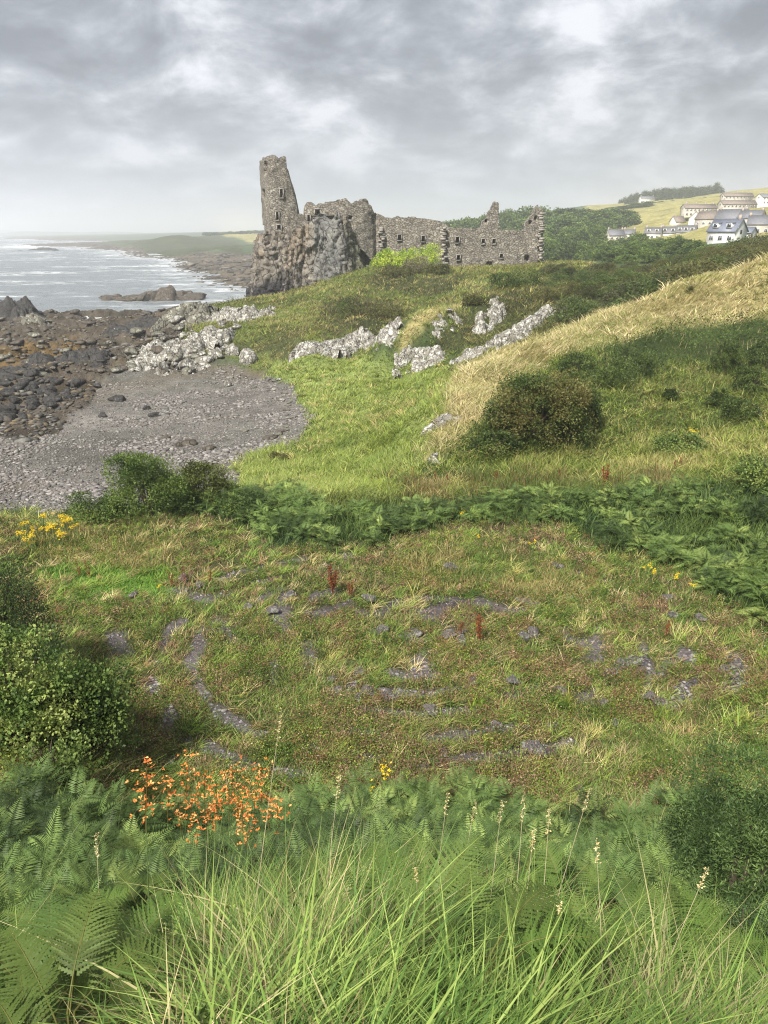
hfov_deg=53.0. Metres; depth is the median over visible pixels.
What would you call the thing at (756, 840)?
shrub
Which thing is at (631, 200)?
conifer tree
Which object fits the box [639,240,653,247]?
broadleaf tree
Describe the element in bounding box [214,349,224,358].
boulder
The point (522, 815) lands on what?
grass stalk
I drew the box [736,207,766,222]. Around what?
house
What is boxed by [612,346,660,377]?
shrub
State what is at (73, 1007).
bracken plant
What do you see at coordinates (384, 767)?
ragwort
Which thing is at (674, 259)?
thorn scrub
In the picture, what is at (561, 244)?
broadleaf tree
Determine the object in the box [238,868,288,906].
bracken plant
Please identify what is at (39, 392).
boulder
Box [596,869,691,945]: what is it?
bracken plant
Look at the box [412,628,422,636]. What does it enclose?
field stone
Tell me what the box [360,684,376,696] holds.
field stone
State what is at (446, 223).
broadleaf tree
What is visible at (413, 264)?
shrub
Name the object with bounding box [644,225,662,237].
cottage
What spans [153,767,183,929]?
montbretia
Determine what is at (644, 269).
thorn scrub
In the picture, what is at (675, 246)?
broadleaf tree
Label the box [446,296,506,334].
rock outcrop
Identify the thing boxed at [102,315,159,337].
rock outcrop
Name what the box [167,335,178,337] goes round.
boulder
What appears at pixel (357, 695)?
field stone
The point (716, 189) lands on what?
conifer tree
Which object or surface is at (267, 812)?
grass stalk
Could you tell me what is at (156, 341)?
boulder
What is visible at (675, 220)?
cottage
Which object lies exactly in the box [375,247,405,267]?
shrub
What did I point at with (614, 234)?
cottage
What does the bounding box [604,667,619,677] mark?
field stone
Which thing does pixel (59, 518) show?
ragwort
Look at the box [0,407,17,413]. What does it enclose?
boulder
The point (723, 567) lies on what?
bracken bed
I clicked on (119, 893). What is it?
bracken plant
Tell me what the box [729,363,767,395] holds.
shrub
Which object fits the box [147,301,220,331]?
rock outcrop
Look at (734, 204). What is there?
terrace house
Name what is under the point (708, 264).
thorn scrub
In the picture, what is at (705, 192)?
conifer tree
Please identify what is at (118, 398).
boulder
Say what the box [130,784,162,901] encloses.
montbretia
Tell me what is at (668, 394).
shrub
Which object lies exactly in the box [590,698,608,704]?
field stone
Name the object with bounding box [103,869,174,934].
bracken plant
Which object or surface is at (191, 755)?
montbretia
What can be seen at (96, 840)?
grass stalk
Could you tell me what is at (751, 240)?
thorn scrub
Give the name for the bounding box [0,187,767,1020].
ground
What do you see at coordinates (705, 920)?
bracken plant
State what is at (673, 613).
field stone
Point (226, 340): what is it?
boulder
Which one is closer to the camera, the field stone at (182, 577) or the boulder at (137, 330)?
the field stone at (182, 577)
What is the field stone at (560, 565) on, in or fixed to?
on the ground at (190, 247)
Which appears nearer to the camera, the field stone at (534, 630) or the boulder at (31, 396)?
the field stone at (534, 630)
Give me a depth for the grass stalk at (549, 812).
3.26 m
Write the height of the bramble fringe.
2.209 m
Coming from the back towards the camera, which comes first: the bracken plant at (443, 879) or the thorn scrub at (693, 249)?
the thorn scrub at (693, 249)
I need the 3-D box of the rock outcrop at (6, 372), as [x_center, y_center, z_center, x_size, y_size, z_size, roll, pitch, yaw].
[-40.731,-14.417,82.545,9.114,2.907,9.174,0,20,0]
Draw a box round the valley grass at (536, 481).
[0,300,767,550]
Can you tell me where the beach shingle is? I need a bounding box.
[0,364,313,514]
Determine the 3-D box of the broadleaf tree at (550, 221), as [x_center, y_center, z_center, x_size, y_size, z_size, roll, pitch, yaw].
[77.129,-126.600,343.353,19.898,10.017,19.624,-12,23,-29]
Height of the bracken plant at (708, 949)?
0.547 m
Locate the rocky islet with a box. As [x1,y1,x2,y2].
[99,285,206,301]
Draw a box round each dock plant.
[73,559,81,574]
[84,561,90,578]
[327,563,338,594]
[347,580,353,597]
[457,620,463,634]
[474,612,484,638]
[601,463,608,482]
[664,620,670,639]
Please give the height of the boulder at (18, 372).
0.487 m
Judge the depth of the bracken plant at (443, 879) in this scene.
3.76 m
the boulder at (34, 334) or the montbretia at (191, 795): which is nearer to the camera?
the montbretia at (191, 795)
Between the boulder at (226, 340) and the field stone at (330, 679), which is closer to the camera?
the field stone at (330, 679)
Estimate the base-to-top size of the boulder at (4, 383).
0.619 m
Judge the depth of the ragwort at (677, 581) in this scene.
20.29 m
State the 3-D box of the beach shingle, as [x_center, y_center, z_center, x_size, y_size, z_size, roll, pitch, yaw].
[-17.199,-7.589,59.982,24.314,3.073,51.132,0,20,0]
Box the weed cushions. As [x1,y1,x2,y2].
[0,506,767,822]
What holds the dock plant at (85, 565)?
on the ground at (190, 247)
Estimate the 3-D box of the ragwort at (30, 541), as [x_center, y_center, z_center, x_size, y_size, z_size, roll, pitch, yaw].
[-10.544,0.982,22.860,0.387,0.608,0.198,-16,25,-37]
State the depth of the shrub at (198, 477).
26.83 m
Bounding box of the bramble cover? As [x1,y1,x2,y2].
[446,329,767,463]
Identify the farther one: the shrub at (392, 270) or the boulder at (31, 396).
the shrub at (392, 270)
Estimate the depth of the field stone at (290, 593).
20.13 m
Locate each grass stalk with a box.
[93,832,104,993]
[248,708,282,966]
[323,775,340,924]
[412,867,419,950]
[436,792,449,880]
[463,800,476,864]
[485,800,506,946]
[510,796,525,978]
[524,829,536,916]
[541,809,550,924]
[554,901,562,991]
[556,788,591,902]
[594,838,602,983]
[659,867,708,981]
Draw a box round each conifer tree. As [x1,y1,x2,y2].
[628,195,635,203]
[652,190,658,200]
[658,187,665,199]
[659,187,667,199]
[664,188,673,199]
[675,188,684,198]
[683,185,695,197]
[694,186,699,196]
[698,185,706,195]
[701,186,708,195]
[710,182,719,193]
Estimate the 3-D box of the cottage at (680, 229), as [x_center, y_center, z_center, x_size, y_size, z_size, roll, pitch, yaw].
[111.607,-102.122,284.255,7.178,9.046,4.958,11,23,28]
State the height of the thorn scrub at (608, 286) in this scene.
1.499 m
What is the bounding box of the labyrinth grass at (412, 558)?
[0,474,767,822]
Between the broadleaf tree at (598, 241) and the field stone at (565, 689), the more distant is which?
the broadleaf tree at (598, 241)
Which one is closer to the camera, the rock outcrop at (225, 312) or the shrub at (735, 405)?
the shrub at (735, 405)
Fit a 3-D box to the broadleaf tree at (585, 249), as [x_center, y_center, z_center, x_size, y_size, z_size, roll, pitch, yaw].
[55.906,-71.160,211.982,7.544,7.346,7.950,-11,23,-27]
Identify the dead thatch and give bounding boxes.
[15,817,759,1023]
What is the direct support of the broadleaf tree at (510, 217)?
on the ground at (190, 247)
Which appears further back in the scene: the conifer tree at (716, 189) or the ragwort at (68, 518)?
the conifer tree at (716, 189)
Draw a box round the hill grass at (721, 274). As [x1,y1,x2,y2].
[395,255,767,464]
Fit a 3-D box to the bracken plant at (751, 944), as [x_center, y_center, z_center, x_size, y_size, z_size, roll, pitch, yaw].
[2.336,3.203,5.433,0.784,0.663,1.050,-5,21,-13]
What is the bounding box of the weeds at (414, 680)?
[0,513,767,818]
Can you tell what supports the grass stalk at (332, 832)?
on the ground at (190, 247)
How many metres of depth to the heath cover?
89.37 m
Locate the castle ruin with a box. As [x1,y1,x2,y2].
[259,155,545,266]
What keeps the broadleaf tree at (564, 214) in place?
on the ground at (190, 247)
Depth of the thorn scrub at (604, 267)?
95.78 m
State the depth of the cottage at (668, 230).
293.23 m
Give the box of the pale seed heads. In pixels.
[2,521,764,806]
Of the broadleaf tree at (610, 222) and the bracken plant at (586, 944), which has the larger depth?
the broadleaf tree at (610, 222)
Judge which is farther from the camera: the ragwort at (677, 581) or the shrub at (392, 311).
the shrub at (392, 311)
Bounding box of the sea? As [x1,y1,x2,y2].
[0,236,245,318]
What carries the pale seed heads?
on the ground at (190, 247)
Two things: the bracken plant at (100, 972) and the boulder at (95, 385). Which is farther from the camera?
the boulder at (95, 385)
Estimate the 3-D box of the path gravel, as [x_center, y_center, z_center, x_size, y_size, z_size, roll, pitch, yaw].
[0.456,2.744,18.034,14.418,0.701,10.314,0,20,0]
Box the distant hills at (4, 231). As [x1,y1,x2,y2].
[0,229,19,232]
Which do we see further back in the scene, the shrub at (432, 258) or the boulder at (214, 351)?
the shrub at (432, 258)
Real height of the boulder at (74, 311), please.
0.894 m
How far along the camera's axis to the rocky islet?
190.98 m
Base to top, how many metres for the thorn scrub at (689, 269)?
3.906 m
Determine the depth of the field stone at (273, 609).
19.23 m
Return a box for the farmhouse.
[638,195,654,202]
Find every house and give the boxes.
[680,202,717,216]
[694,208,718,227]
[706,214,748,243]
[713,206,748,218]
[717,198,757,208]
[719,191,753,199]
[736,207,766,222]
[746,212,767,232]
[747,227,758,237]
[754,192,767,207]
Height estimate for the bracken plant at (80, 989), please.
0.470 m
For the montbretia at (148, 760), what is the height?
1.465 m
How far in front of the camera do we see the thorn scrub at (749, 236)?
93.60 m
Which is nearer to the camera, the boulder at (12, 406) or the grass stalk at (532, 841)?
the grass stalk at (532, 841)
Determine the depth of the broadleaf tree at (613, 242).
244.69 m
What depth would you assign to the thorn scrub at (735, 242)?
92.17 m
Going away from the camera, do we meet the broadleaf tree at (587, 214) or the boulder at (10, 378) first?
the boulder at (10, 378)
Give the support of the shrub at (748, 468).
on the ground at (190, 247)
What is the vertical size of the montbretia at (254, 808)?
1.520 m
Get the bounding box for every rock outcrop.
[0,296,46,320]
[0,365,34,379]
[20,312,53,324]
[21,347,116,367]
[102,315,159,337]
[126,328,234,371]
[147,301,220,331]
[154,359,210,375]
[207,306,241,321]
[233,304,276,321]
[288,337,350,361]
[338,316,404,354]
[392,345,445,378]
[420,412,453,435]
[427,452,439,463]
[428,314,447,338]
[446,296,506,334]
[449,304,555,364]
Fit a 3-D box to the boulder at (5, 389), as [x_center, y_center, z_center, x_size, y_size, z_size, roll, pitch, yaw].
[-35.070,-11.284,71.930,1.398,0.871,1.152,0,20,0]
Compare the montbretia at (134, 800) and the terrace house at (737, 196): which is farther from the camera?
the terrace house at (737, 196)
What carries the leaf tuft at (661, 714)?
on the ground at (190, 247)
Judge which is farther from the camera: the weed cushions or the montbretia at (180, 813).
the weed cushions
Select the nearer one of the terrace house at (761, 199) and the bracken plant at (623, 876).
the bracken plant at (623, 876)
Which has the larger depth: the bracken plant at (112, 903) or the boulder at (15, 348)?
the boulder at (15, 348)
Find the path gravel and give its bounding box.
[104,553,748,782]
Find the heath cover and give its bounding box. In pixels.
[181,253,738,366]
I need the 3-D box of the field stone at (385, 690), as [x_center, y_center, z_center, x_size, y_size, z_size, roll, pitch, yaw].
[0.115,3.767,15.749,0.404,0.370,0.299,11,23,27]
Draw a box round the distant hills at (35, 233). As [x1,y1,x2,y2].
[0,231,140,234]
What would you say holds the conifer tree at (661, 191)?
on the ground at (190, 247)
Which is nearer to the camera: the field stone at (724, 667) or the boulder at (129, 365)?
the field stone at (724, 667)
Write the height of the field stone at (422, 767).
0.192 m
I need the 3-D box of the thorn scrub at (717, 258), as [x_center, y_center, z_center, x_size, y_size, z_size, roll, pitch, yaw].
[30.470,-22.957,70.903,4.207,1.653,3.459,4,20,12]
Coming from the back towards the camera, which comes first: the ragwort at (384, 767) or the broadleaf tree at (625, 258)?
the broadleaf tree at (625, 258)
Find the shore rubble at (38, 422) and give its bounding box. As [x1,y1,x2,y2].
[0,302,215,443]
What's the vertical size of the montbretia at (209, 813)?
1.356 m
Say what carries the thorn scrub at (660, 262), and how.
on the ground at (190, 247)
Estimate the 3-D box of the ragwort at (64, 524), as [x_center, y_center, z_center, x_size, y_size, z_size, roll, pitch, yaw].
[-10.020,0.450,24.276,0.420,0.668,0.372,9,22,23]
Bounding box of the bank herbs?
[1,807,753,987]
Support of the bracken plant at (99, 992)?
on the ground at (190, 247)
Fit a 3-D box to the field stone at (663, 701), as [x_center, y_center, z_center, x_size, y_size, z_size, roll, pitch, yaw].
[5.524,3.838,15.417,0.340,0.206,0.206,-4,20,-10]
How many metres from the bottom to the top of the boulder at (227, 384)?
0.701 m
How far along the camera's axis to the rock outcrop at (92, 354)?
85.97 m
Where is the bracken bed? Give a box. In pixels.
[127,472,767,627]
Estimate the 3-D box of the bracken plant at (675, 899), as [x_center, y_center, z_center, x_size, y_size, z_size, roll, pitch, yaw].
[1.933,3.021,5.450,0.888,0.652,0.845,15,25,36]
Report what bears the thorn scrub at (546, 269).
on the ground at (190, 247)
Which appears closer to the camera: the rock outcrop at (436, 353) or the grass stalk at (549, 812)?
the grass stalk at (549, 812)
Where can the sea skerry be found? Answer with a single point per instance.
(47, 248)
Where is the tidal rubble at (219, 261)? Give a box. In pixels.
[86,246,251,290]
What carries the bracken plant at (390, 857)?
on the ground at (190, 247)
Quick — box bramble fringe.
[386,424,765,485]
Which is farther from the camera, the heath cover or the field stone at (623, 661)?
the heath cover
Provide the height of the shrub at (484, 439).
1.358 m
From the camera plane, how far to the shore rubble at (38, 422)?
76.93 m
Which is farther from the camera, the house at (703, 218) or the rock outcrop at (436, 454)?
the house at (703, 218)
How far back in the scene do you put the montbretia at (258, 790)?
4.65 m
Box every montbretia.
[125,756,154,901]
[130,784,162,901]
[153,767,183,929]
[165,790,189,919]
[174,782,200,920]
[177,749,199,921]
[180,812,211,924]
[194,769,218,913]
[200,800,221,910]
[201,787,232,903]
[214,775,237,915]
[220,755,245,848]
[232,782,249,863]
[233,794,257,906]
[235,805,259,898]
[242,757,273,906]
[242,773,267,899]
[256,796,281,903]
[264,796,291,892]
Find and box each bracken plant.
[0,886,129,939]
[0,888,201,1023]
[0,893,134,1022]
[0,931,170,1023]
[0,965,128,1023]
[1,892,101,1019]
[2,888,188,1023]
[3,908,188,1023]
[31,874,149,919]
[35,911,176,998]
[47,951,111,1023]
[48,897,123,930]
[48,955,173,1023]
[63,917,209,1022]
[94,905,182,965]
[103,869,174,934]
[164,859,201,905]
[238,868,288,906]
[243,869,349,916]
[287,844,376,894]
[299,874,339,904]
[315,835,483,993]
[317,845,386,880]
[335,860,580,990]
[344,844,480,965]
[365,841,426,888]
[381,831,485,882]
[400,879,606,1019]
[414,888,522,965]
[433,845,520,897]
[445,895,618,985]
[463,878,557,936]
[465,891,622,1019]
[475,842,572,897]
[513,837,611,917]
[571,887,704,970]
[576,861,666,949]
[591,882,730,957]
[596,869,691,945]
[610,888,721,984]
[642,925,756,1009]
[645,875,767,987]
[662,927,756,1016]
[664,889,767,1019]
[675,931,767,1000]
[677,939,767,1020]
[681,959,764,1023]
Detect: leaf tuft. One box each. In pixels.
[210,629,229,643]
[467,693,487,711]
[504,626,520,641]
[549,685,575,711]
[649,696,681,725]
[727,700,766,728]
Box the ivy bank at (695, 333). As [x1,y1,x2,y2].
[610,290,767,371]
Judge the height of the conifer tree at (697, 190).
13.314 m
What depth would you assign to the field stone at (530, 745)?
14.02 m
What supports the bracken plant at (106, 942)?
on the ground at (190, 247)
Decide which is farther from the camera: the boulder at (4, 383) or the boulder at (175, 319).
the boulder at (175, 319)
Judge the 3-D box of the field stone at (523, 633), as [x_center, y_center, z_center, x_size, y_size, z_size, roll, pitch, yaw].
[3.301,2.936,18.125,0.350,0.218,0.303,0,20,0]
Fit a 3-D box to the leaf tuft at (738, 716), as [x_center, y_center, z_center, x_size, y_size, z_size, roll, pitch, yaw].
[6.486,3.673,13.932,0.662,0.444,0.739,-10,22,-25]
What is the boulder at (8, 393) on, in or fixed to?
on the ground at (190, 247)
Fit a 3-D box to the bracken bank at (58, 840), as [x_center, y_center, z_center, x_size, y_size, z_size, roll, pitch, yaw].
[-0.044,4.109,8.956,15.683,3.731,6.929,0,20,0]
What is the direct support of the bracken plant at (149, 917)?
on the ground at (190, 247)
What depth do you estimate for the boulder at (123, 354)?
85.34 m
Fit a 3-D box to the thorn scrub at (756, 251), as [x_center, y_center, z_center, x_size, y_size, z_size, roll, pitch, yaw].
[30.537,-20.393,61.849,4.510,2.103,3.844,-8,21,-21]
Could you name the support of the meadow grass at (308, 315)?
on the ground at (190, 247)
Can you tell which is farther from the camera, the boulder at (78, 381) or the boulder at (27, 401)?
the boulder at (78, 381)
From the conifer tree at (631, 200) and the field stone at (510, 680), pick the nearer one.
the field stone at (510, 680)
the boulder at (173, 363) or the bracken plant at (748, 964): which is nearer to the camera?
the bracken plant at (748, 964)
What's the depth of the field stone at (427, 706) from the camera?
15.16 m
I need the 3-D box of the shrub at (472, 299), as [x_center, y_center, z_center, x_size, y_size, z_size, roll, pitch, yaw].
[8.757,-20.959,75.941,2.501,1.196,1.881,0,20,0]
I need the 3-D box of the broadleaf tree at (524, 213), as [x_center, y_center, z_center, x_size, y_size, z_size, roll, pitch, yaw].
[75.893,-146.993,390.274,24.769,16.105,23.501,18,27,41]
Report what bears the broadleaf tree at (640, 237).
on the ground at (190, 247)
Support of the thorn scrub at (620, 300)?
on the ground at (190, 247)
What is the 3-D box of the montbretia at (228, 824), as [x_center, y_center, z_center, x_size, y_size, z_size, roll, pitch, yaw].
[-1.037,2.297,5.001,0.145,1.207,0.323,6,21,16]
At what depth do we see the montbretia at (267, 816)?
5.23 m
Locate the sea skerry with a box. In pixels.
[18,247,58,250]
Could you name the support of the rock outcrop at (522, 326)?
on the ground at (190, 247)
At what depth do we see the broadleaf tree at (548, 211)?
387.63 m
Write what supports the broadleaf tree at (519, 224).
on the ground at (190, 247)
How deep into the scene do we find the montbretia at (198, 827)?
4.48 m
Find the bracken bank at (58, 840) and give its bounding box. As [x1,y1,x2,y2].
[0,749,767,960]
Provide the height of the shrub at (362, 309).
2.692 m
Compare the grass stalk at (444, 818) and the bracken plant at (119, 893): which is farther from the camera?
the bracken plant at (119, 893)
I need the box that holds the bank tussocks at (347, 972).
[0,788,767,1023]
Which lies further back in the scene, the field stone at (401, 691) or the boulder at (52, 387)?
the boulder at (52, 387)
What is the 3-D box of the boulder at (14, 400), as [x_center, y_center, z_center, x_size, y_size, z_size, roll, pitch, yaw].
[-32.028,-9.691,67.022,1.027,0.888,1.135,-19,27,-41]
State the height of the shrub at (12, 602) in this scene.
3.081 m
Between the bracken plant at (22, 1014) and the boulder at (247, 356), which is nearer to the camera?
the bracken plant at (22, 1014)
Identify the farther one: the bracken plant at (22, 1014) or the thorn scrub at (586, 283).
the thorn scrub at (586, 283)
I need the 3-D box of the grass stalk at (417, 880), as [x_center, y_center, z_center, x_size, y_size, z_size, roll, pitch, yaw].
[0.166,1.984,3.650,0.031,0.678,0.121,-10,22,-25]
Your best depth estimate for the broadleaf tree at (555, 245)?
232.25 m
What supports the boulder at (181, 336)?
on the ground at (190, 247)
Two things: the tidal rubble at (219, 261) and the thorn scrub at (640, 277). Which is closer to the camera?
the thorn scrub at (640, 277)
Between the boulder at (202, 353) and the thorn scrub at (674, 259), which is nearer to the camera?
the thorn scrub at (674, 259)
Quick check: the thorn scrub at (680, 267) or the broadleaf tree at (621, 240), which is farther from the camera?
the broadleaf tree at (621, 240)
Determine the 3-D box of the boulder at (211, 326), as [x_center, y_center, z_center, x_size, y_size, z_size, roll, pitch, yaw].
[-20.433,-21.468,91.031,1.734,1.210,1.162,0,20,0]
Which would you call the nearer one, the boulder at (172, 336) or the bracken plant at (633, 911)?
the bracken plant at (633, 911)
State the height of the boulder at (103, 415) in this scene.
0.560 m
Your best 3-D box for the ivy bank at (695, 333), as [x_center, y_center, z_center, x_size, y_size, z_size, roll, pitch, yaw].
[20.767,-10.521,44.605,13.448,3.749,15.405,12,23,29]
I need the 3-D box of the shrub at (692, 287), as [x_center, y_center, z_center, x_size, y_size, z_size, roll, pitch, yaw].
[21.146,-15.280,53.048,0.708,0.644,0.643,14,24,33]
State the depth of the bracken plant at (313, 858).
6.87 m
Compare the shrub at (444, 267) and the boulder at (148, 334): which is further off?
the shrub at (444, 267)
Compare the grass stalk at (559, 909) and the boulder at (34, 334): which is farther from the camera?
the boulder at (34, 334)
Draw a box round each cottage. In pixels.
[605,227,625,240]
[624,227,635,237]
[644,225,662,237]
[662,224,677,235]
[669,214,685,224]
[675,222,697,233]
[688,209,697,224]
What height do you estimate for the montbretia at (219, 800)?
1.388 m
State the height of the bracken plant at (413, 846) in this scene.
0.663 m
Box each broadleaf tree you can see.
[445,221,457,227]
[447,218,470,227]
[458,216,476,228]
[475,215,507,229]
[484,212,507,222]
[502,208,521,229]
[508,219,521,229]
[515,217,546,229]
[516,205,550,218]
[539,205,556,216]
[542,237,554,260]
[542,239,561,260]
[543,229,559,239]
[544,217,565,230]
[545,224,556,233]
[546,238,564,252]
[552,208,576,216]
[552,215,586,230]
[554,211,578,217]
[557,227,568,239]
[558,226,577,241]
[558,242,578,260]
[567,217,605,234]
[570,208,602,217]
[571,240,597,259]
[572,226,593,242]
[577,209,625,226]
[583,220,616,230]
[586,224,609,241]
[587,249,608,259]
[588,237,607,250]
[593,208,630,227]
[597,218,617,228]
[597,242,607,254]
[598,251,623,263]
[600,244,619,253]
[606,238,619,246]
[607,246,626,254]
[611,209,643,227]
[613,253,640,263]
[617,237,625,243]
[620,209,640,226]
[623,240,639,254]
[623,244,651,257]
[627,202,643,207]
[629,231,650,242]
[635,247,667,261]
[638,201,655,206]
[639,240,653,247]
[652,240,665,252]
[657,237,687,253]
[662,239,694,255]
[673,239,710,255]
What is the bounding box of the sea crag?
[245,212,365,297]
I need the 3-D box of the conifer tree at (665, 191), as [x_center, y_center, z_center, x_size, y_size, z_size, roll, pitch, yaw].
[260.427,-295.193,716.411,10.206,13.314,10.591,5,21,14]
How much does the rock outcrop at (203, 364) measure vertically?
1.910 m
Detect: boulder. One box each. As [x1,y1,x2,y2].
[0,354,10,360]
[0,380,8,386]
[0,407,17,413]
[1,390,12,396]
[1,413,17,419]
[2,387,16,391]
[5,404,16,410]
[7,376,15,380]
[8,396,21,403]
[10,339,23,345]
[10,346,22,350]
[11,383,22,390]
[12,317,20,321]
[14,370,25,374]
[17,378,29,388]
[18,411,27,418]
[22,369,39,376]
[25,395,36,398]
[25,399,40,405]
[26,404,36,409]
[27,332,41,337]
[28,401,39,406]
[29,381,38,389]
[37,386,47,392]
[37,389,51,394]
[39,325,50,331]
[39,372,47,376]
[42,395,53,401]
[43,400,56,407]
[44,390,52,395]
[47,384,56,391]
[50,378,64,385]
[51,395,62,401]
[59,348,71,352]
[70,309,79,313]
[72,378,85,385]
[80,320,96,324]
[85,338,96,343]
[91,368,105,372]
[91,383,101,387]
[98,412,106,417]
[103,340,115,344]
[107,395,125,401]
[110,367,123,372]
[118,365,128,370]
[121,350,127,357]
[124,345,138,355]
[126,343,139,346]
[126,363,137,368]
[130,327,145,334]
[146,331,155,337]
[148,412,159,416]
[150,339,164,343]
[150,345,163,353]
[151,331,164,336]
[155,360,168,369]
[159,369,168,373]
[160,336,168,341]
[166,351,174,360]
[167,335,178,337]
[169,315,183,323]
[169,354,183,361]
[171,361,178,365]
[172,324,184,330]
[174,439,197,446]
[177,358,188,369]
[178,332,186,339]
[180,367,195,374]
[183,353,191,359]
[188,353,201,359]
[195,355,213,363]
[197,351,205,355]
[202,445,215,450]
[204,325,215,329]
[210,347,221,358]
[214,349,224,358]
[217,320,225,324]
[223,336,229,343]
[224,343,239,355]
[224,381,231,386]
[239,348,257,364]
[262,435,278,439]
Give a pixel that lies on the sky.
(143, 116)
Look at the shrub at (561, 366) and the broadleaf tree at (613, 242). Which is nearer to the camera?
the shrub at (561, 366)
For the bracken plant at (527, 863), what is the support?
on the ground at (190, 247)
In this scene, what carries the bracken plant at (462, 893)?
on the ground at (190, 247)
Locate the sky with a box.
[0,0,767,232]
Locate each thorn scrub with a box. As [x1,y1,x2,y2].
[532,285,560,300]
[538,263,558,273]
[543,280,563,287]
[545,292,600,323]
[547,272,568,281]
[549,263,571,272]
[551,268,578,276]
[557,266,580,275]
[559,280,584,294]
[562,270,592,282]
[571,285,601,298]
[573,278,597,291]
[581,262,604,272]
[588,282,622,295]
[590,274,617,286]
[592,280,647,309]
[593,262,617,271]
[601,278,658,308]
[604,261,616,271]
[608,268,638,281]
[610,273,679,305]
[627,272,653,283]
[628,270,692,300]
[630,264,655,272]
[634,265,661,276]
[644,258,670,271]
[644,270,667,288]
[648,264,673,277]
[651,258,669,269]
[655,260,708,290]
[656,262,702,276]
[662,254,696,266]
[672,253,703,265]
[684,256,734,277]
[685,247,704,254]
[700,244,722,252]
[701,254,734,268]
[705,247,730,257]
[719,253,753,268]
[720,237,749,247]
[723,248,754,263]
[726,242,752,254]
[729,233,767,246]
[738,236,766,245]
[740,245,767,264]
[746,238,767,248]
[751,240,767,248]
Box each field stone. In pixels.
[128,591,137,597]
[178,573,186,582]
[196,581,203,588]
[243,603,252,608]
[265,605,278,614]
[284,590,296,598]
[327,675,337,681]
[329,685,342,693]
[354,667,366,673]
[355,692,362,701]
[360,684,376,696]
[361,594,376,601]
[377,624,389,632]
[380,687,397,702]
[396,688,410,699]
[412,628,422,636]
[416,763,428,771]
[423,703,439,716]
[441,629,455,638]
[443,562,457,569]
[457,633,465,645]
[468,675,475,685]
[490,719,502,728]
[505,674,520,683]
[516,630,530,641]
[521,740,547,758]
[528,626,538,637]
[544,720,559,728]
[551,562,563,567]
[552,685,567,695]
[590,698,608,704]
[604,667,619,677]
[611,718,620,728]
[614,657,628,670]
[626,655,641,666]
[643,691,656,700]
[652,697,668,705]
[662,594,673,600]
[667,611,678,618]
[695,613,707,620]
[717,664,730,671]
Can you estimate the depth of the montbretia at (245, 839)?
4.74 m
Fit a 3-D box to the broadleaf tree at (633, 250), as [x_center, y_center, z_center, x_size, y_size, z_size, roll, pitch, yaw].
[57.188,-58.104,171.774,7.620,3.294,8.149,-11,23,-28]
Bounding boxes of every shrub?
[0,554,72,674]
[0,612,114,768]
[0,729,97,803]
[31,655,143,777]
[56,489,131,526]
[98,450,195,523]
[178,459,243,507]
[213,488,272,520]
[268,451,282,459]
[278,453,291,460]
[332,296,369,313]
[338,294,388,317]
[367,303,409,317]
[369,250,389,267]
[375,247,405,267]
[379,264,419,276]
[394,246,418,267]
[399,256,431,271]
[409,242,443,268]
[417,262,452,273]
[460,294,484,304]
[467,428,523,460]
[478,366,601,448]
[483,271,524,288]
[504,270,548,287]
[547,385,605,430]
[552,352,597,375]
[582,353,645,387]
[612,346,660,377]
[647,778,745,883]
[650,431,708,456]
[659,387,678,400]
[661,727,767,928]
[686,285,694,293]
[704,387,730,407]
[706,337,744,374]
[719,395,764,422]
[719,892,767,974]
[720,452,767,491]
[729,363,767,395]
[742,338,767,368]
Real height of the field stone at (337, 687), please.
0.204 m
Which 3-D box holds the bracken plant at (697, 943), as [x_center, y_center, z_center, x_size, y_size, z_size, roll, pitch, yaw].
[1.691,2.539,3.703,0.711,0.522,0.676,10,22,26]
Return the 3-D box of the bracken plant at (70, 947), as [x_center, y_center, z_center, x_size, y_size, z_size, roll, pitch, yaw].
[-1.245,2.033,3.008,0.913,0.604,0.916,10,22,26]
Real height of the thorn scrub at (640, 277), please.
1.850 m
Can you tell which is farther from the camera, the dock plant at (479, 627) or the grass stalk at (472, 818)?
the dock plant at (479, 627)
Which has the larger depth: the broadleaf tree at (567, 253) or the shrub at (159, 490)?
the broadleaf tree at (567, 253)
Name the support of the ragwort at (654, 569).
on the ground at (190, 247)
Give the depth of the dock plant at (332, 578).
20.07 m
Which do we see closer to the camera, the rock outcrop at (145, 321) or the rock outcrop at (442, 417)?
the rock outcrop at (442, 417)
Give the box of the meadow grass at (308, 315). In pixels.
[172,252,738,371]
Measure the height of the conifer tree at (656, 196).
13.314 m
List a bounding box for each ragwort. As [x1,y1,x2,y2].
[16,530,26,545]
[21,521,28,533]
[22,534,34,551]
[39,512,45,530]
[45,523,60,542]
[52,512,64,527]
[55,524,66,548]
[59,518,72,532]
[65,517,72,531]
[69,523,78,535]
[370,779,374,847]
[379,759,391,867]
[643,563,655,580]
[674,573,679,586]
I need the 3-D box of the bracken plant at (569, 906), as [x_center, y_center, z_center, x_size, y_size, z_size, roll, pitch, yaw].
[0.598,1.931,3.063,0.562,0.491,0.580,-3,20,-9]
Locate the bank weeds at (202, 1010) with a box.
[3,792,732,1023]

